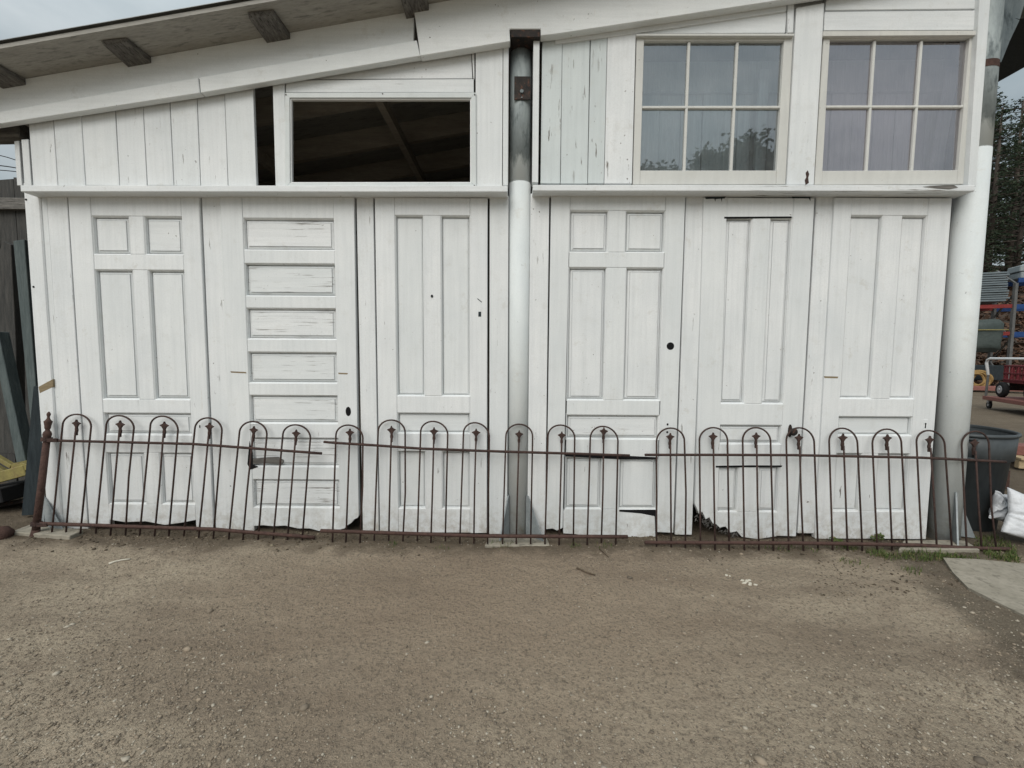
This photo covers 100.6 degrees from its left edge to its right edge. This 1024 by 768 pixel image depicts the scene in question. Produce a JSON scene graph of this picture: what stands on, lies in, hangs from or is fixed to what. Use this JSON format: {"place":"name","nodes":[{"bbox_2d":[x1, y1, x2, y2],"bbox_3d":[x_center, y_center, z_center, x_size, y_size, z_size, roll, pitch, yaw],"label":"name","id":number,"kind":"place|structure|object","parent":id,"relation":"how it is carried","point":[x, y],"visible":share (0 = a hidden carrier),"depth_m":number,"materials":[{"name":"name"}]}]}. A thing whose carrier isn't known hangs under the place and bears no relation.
{"place":"outdoors","nodes":[
{"label":"outdoors","id":0,"kind":"place"},
{"bbox_2d":[0,390,1023,767],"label":"ground","id":1,"kind":"structure","parent":0,"point":[472,598],"depth_m":1.66,"materials":[{"name":"brown soil"}]},
{"bbox_2d":[0,526,14,539],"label":"rusty pipe end","id":2,"kind":"object","parent":1,"relation":"on","point":[6,532],"visible":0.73,"depth_m":2.52,"materials":[{"name":"metal"}]},
{"bbox_2d":[0,241,25,452],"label":"timber plank","id":3,"kind":"object","parent":1,"relation":"on","point":[10,320],"visible":0.6,"depth_m":3.30,"materials":[{"name":"grey wood"}]},
{"bbox_2d":[0,177,29,481],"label":"wooden fence","id":4,"kind":"object","parent":1,"relation":"on","point":[13,225],"visible":0.02,"depth_m":3.46,"materials":[{"name":"grey wood"}]},
{"bbox_2d":[0,455,45,506],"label":"yellow lift frame","id":5,"kind":"object","parent":1,"relation":"on","point":[9,491],"visible":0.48,"depth_m":2.95,"materials":[{"name":"paint"}]},
{"bbox_2d":[0,332,29,461],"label":"timber post","id":6,"kind":"object","parent":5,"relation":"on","point":[15,405],"visible":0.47,"depth_m":3.01,"materials":[{"name":"grey wood"}]},
{"bbox_2d":[13,240,37,419],"bbox_3d":[-3.409,-0.253,3.025,0.090,1.499,0.070,0,4,0],"label":"timber post","id":7,"kind":"object","parent":1,"relation":"on","point":[21,252],"visible":0.4,"depth_m":2.98,"materials":[{"name":"grey wood"}]},
{"bbox_2d":[22,386,41,515],"bbox_3d":[-3.164,0.444,2.813,0.195,0.866,0.030,0,4,0],"label":"dark board","id":8,"kind":"object","parent":1,"relation":"on","point":[33,461],"visible":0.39,"depth_m":2.80,"materials":[{"name":"grey wood"}]},
{"bbox_2d":[14,525,82,539],"bbox_3d":[-2.829,0.933,2.610,0.438,0.082,0.127,1,4,7],"label":"concrete pad","id":9,"kind":"object","parent":1,"relation":"on","point":[57,533],"visible":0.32,"depth_m":2.56,"materials":[{"name":"grey concrete"}]},
{"bbox_2d":[109,558,130,564],"bbox_3d":[-2.101,0.948,2.278,0.088,0.013,0.021,-2,5,-35],"label":"twig","id":10,"kind":"object","parent":1,"relation":"on","point":[118,560],"visible":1,"depth_m":2.28,"materials":[{"name":"wood"}]},
{"bbox_2d":[29,412,321,539],"bbox_3d":[-2.036,0.568,2.571,1.757,0.783,0.129,0,4,0],"label":"iron fence panel","id":11,"kind":"object","parent":1,"relation":"on","point":[37,523],"visible":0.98,"depth_m":2.58,"materials":[{"name":"brown metal"}]},
{"bbox_2d":[320,419,629,545],"bbox_3d":[-0.217,0.597,2.571,1.861,0.752,0.111,0,4,0],"label":"iron fence panel","id":12,"kind":"object","parent":1,"relation":"on","point":[434,431],"visible":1,"depth_m":2.57,"materials":[{"name":"brown metal"}]},
{"bbox_2d":[11,528,1011,597],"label":"soil clods","id":13,"kind":"object","parent":1,"relation":"on","point":[307,532],"visible":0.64,"depth_m":2.54,"materials":[{"name":"brown soil"}]},
{"bbox_2d":[0,0,1023,544],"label":"white shed","id":14,"kind":"structure","parent":1,"relation":"on","point":[636,226],"depth_m":2.58,"materials":[{"name":"paint"}]},
{"bbox_2d":[68,197,215,526],"bbox_3d":[-2.259,-0.107,2.617,0.780,2.026,0.037,0,4,0],"label":"door","id":15,"kind":"structure","parent":14,"relation":"in","point":[138,263],"depth_m":2.60,"materials":[{"name":"white paint"}]},
{"bbox_2d":[220,197,360,530],"bbox_3d":[-1.347,-0.094,2.617,0.798,2.044,0.037,0,4,0],"label":"door","id":16,"kind":"structure","parent":14,"relation":"in","point":[290,263],"depth_m":2.60,"materials":[{"name":"white paint"}]},
{"bbox_2d":[375,197,487,532],"bbox_3d":[-0.488,-0.087,2.618,0.672,2.051,0.037,0,4,0],"label":"door","id":17,"kind":"structure","parent":14,"relation":"in","point":[432,253],"depth_m":2.60,"materials":[{"name":"white paint"}]},
{"bbox_2d":[546,196,684,536],"bbox_3d":[0.623,-0.083,2.618,0.801,2.099,0.037,0,4,0],"label":"door","id":18,"kind":"structure","parent":14,"relation":"in","point":[615,281],"depth_m":2.60,"materials":[{"name":"white paint"}]},
{"bbox_2d":[631,34,793,184],"bbox_3d":[1.157,-1.582,2.472,0.905,0.831,0.054,0,4,0],"label":"window","id":19,"kind":"structure","parent":14,"relation":"in","point":[778,176],"depth_m":2.47,"materials":[{"name":"beige paint"}]},
{"bbox_2d":[693,197,813,538],"bbox_3d":[1.464,-0.065,2.595,0.660,2.106,0.086,0,4,0],"label":"door","id":20,"kind":"structure","parent":14,"relation":"in","point":[756,252],"depth_m":2.60,"materials":[{"name":"white paint"}]},
{"bbox_2d":[811,197,951,538],"bbox_3d":[2.261,-0.065,2.618,0.701,2.093,0.040,0,4,0],"label":"door","id":21,"kind":"structure","parent":14,"relation":"in","point":[888,257],"depth_m":2.60,"materials":[{"name":"white paint"}]},
{"bbox_2d":[814,31,975,184],"bbox_3d":[2.221,-1.590,2.473,0.907,0.850,0.052,0,4,0],"label":"window","id":22,"kind":"structure","parent":14,"relation":"in","point":[955,176],"depth_m":2.47,"materials":[{"name":"beige paint"}]},
{"bbox_2d":[485,538,549,547],"bbox_3d":[0.032,0.985,2.591,0.387,0.058,0.118,0,4,0],"label":"concrete pad","id":23,"kind":"object","parent":1,"relation":"on","point":[496,542],"visible":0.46,"depth_m":2.57,"materials":[{"name":"grey concrete"}]},
{"bbox_2d":[576,567,594,575],"bbox_3d":[0.386,0.982,2.225,0.108,0.014,0.014,4,5,38],"label":"twig","id":24,"kind":"object","parent":1,"relation":"on","point":[577,568],"visible":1,"depth_m":2.22,"materials":[{"name":"brown wood"}]},
{"bbox_2d":[389,533,1023,574],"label":"grass","id":25,"kind":"structure","parent":1,"relation":"on","point":[1009,555],"depth_m":2.46,"materials":[{"name":"green plant"}]},
{"bbox_2d":[740,579,757,585],"bbox_3d":[1.197,1.010,2.156,0.072,0.015,0.059,0,4,0],"label":"paint splash","id":26,"kind":"object","parent":1,"relation":"on","point":[747,581],"visible":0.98,"depth_m":2.15,"materials":[{"name":"white paint"}]},
{"bbox_2d":[644,427,1011,551],"bbox_3d":[1.890,0.640,2.558,2.194,0.747,0.131,0,4,0],"label":"iron fence panel","id":27,"kind":"object","parent":1,"relation":"on","point":[886,438],"visible":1,"depth_m":2.56,"materials":[{"name":"brown metal"}]},
{"bbox_2d":[829,537,842,541],"bbox_3d":[2.006,0.961,2.632,0.073,0.041,0.052,3,5,35],"label":"weed","id":28,"kind":"object","parent":1,"relation":"on","point":[836,539],"visible":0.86,"depth_m":2.63,"materials":[{"name":"green plant"}]},
{"bbox_2d":[870,532,884,540],"bbox_3d":[2.269,0.954,2.637,0.081,0.064,0.059,0,4,0],"label":"weed","id":29,"kind":"object","parent":1,"relation":"on","point":[880,535],"visible":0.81,"depth_m":2.63,"materials":[{"name":"green plant"}]},
{"bbox_2d":[898,540,979,552],"bbox_3d":[2.538,1.000,2.570,0.518,0.064,0.132,0,4,0],"label":"concrete pad","id":30,"kind":"object","parent":1,"relation":"on","point":[954,550],"visible":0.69,"depth_m":2.51,"materials":[{"name":"grey concrete"}]},
{"bbox_2d":[963,424,1021,531],"bbox_3d":[3.105,0.633,3.012,0.618,0.660,0.618,0,4,0],"label":"trash bin","id":31,"kind":"object","parent":1,"relation":"on","point":[1004,444],"visible":0.31,"depth_m":2.76,"materials":[{"name":"grey plastic"}]},
{"bbox_2d":[988,490,1007,521],"bbox_3d":[3.137,0.790,2.708,0.144,0.203,0.135,-3,6,-43],"label":"white sack","id":32,"kind":"object","parent":1,"relation":"on","point":[1000,504],"visible":0.53,"depth_m":2.69,"materials":[{"name":"plastic"}]},
{"bbox_2d":[973,386,1022,391],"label":"floor timber","id":33,"kind":"object","parent":1,"relation":"on","point":[982,388],"visible":0.24,"depth_m":13.91,"materials":[{"name":"red wood"}]},
{"bbox_2d":[973,370,993,385],"bbox_3d":[15.554,-0.148,14.137,0.710,0.647,0.246,2,4,22],"label":"rope coil","id":34,"kind":"object","parent":33,"relation":"on","point":[982,373],"visible":0.59,"depth_m":14.05,"materials":[{"name":"yellow fabric"}]},
{"bbox_2d":[980,271,1023,385],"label":"storage rack","id":35,"kind":"object","parent":1,"relation":"on","point":[1013,307],"visible":0.38,"depth_m":14.01,"materials":[{"name":"blue metal"}]},
{"bbox_2d":[974,365,1003,380],"bbox_3d":[15.500,-0.429,14.992,2.200,0.500,1.000,2,4,22],"label":"dark crate","id":36,"kind":"object","parent":35,"relation":"on","point":[996,372],"visible":0.26,"depth_m":14.21,"materials":[{"name":"grey plastic"}]},
{"bbox_2d":[976,319,1008,352],"bbox_3d":[15.495,-1.650,14.819,2.030,1.137,1.258,2,4,22],"label":"tarp covered load","id":37,"kind":"object","parent":35,"relation":"on","point":[990,335],"visible":0.31,"depth_m":14.10,"materials":[{"name":"plastic"}]},
{"bbox_2d":[980,271,1009,303],"bbox_3d":[15.443,-3.264,14.767,2.248,0.955,1.051,2,4,22],"label":"sheet stack","id":38,"kind":"object","parent":35,"relation":"on","point":[994,289],"visible":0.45,"depth_m":14.06,"materials":[{"name":"grey metal"}]},
{"bbox_2d":[1007,265,1023,280],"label":"block stack","id":39,"kind":"object","parent":35,"relation":"on","point":[1016,272],"visible":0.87,"depth_m":14.09,"materials":[{"name":"grey concrete"}]},
{"bbox_2d":[982,357,1023,408],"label":"flat trolley","id":40,"kind":"object","parent":1,"relation":"on","point":[1012,400],"visible":1,"depth_m":9.20,"materials":[{"name":"red metal"}]},
{"bbox_2d":[995,365,1023,396],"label":"garden wagon","id":41,"kind":"object","parent":40,"relation":"on","point":[1003,388],"visible":1,"depth_m":9.08,"materials":[{"name":"red metal"}]},
{"bbox_2d":[1005,470,1009,488],"bbox_3d":[4.315,0.833,3.707,0.030,0.164,0.057,4,6,45],"label":"wooden stake","id":42,"kind":"object","parent":1,"relation":"on","point":[1008,482],"visible":0.32,"depth_m":3.69,"materials":[{"name":"wood"}]},
{"bbox_2d":[1001,487,1023,537],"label":"white sack","id":43,"kind":"object","parent":1,"relation":"on","point":[1013,524],"visible":1,"depth_m":2.59,"materials":[{"name":"plastic"}]},
{"bbox_2d":[1014,455,1023,468],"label":"wooden pallet","id":44,"kind":"object","parent":1,"relation":"on","point":[1019,462],"visible":0.18,"depth_m":4.36,"materials":[{"name":"brown wood"}]},
{"bbox_2d":[1017,443,1023,454],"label":"red timber","id":45,"kind":"object","parent":44,"relation":"on","point":[1020,450],"depth_m":4.45,"materials":[{"name":"red wood"}]},
{"bbox_2d":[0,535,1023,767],"bbox_3d":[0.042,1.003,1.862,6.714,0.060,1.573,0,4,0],"label":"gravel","id":46,"kind":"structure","parent":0,"point":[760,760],"depth_m":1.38,"materials":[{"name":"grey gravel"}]},
{"bbox_2d":[0,0,1023,265],"label":"sky","id":47,"kind":"structure","parent":0,"point":[18,18],"materials":[{"name":"white"}]},
{"bbox_2d":[943,558,1023,616],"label":"pavement","id":48,"kind":"structure","parent":0,"point":[1001,583],"depth_m":2.18,"materials":[{"name":"concrete"}]},
{"bbox_2d":[974,264,1023,385],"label":"hillside","id":49,"kind":"structure","parent":0,"point":[1006,314],"depth_m":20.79,"materials":[{"name":"brown plant"}]},
{"bbox_2d":[983,191,1008,269],"bbox_3d":[24.165,-8.524,22.883,3.722,8.685,3.349,-1,4,-24],"label":"pine tree","id":50,"kind":"object","parent":49,"relation":"on","point":[988,241],"visible":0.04,"depth_m":21.93,"materials":[{"name":"green plant"}]},
{"bbox_2d":[983,113,1021,263],"bbox_3d":[32.973,-12.880,29.270,4.652,10.856,4.187,2,4,19],"label":"pine tree","id":51,"kind":"object","parent":49,"relation":"on","point":[1005,191],"visible":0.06,"depth_m":28.73,"materials":[{"name":"green plant"}]},
{"bbox_2d":[983,115,1023,290],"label":"pine tree","id":52,"kind":"object","parent":49,"relation":"on","point":[1018,238],"visible":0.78,"depth_m":23.12,"materials":[{"name":"green plant"}]},
{"bbox_2d":[985,86,1021,239],"bbox_3d":[30.205,-13.016,27.354,4.174,11.274,4.286,4,5,40],"label":"pine tree","id":53,"kind":"object","parent":49,"relation":"on","point":[998,102],"visible":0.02,"depth_m":26.48,"materials":[{"name":"green plant"}]},
{"bbox_2d":[984,101,1023,272],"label":"pine tree","id":54,"kind":"object","parent":49,"relation":"on","point":[998,165],"visible":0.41,"depth_m":24.98,"materials":[{"name":"green plant"}]},
{"bbox_2d":[986,97,1023,271],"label":"pine tree","id":55,"kind":"object","parent":49,"relation":"on","point":[1010,253],"visible":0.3,"depth_m":25.80,"materials":[{"name":"green plant"}]},
{"bbox_2d":[993,140,1017,243],"bbox_3d":[34.207,-12.844,30.928,3.779,10.546,3.698,3,5,32],"label":"pine tree","id":56,"kind":"object","parent":49,"relation":"on","point":[1003,200],"depth_m":30.14,"materials":[{"name":"green plant"}]},
{"bbox_2d":[989,116,1023,266],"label":"pine tree","id":57,"kind":"object","parent":49,"relation":"on","point":[1011,196],"visible":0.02,"depth_m":32.71,"materials":[{"name":"green plant"}]},
{"bbox_2d":[991,107,1022,228],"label":"pine tree","id":58,"kind":"object","parent":49,"relation":"on","point":[1000,159],"visible":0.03,"depth_m":27.50,"materials":[{"name":"green plant"}]},
{"bbox_2d":[992,152,1023,262],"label":"pine tree","id":59,"kind":"object","parent":49,"relation":"on","point":[1017,213],"visible":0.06,"depth_m":31.33,"materials":[{"name":"green plant"}]}
]}

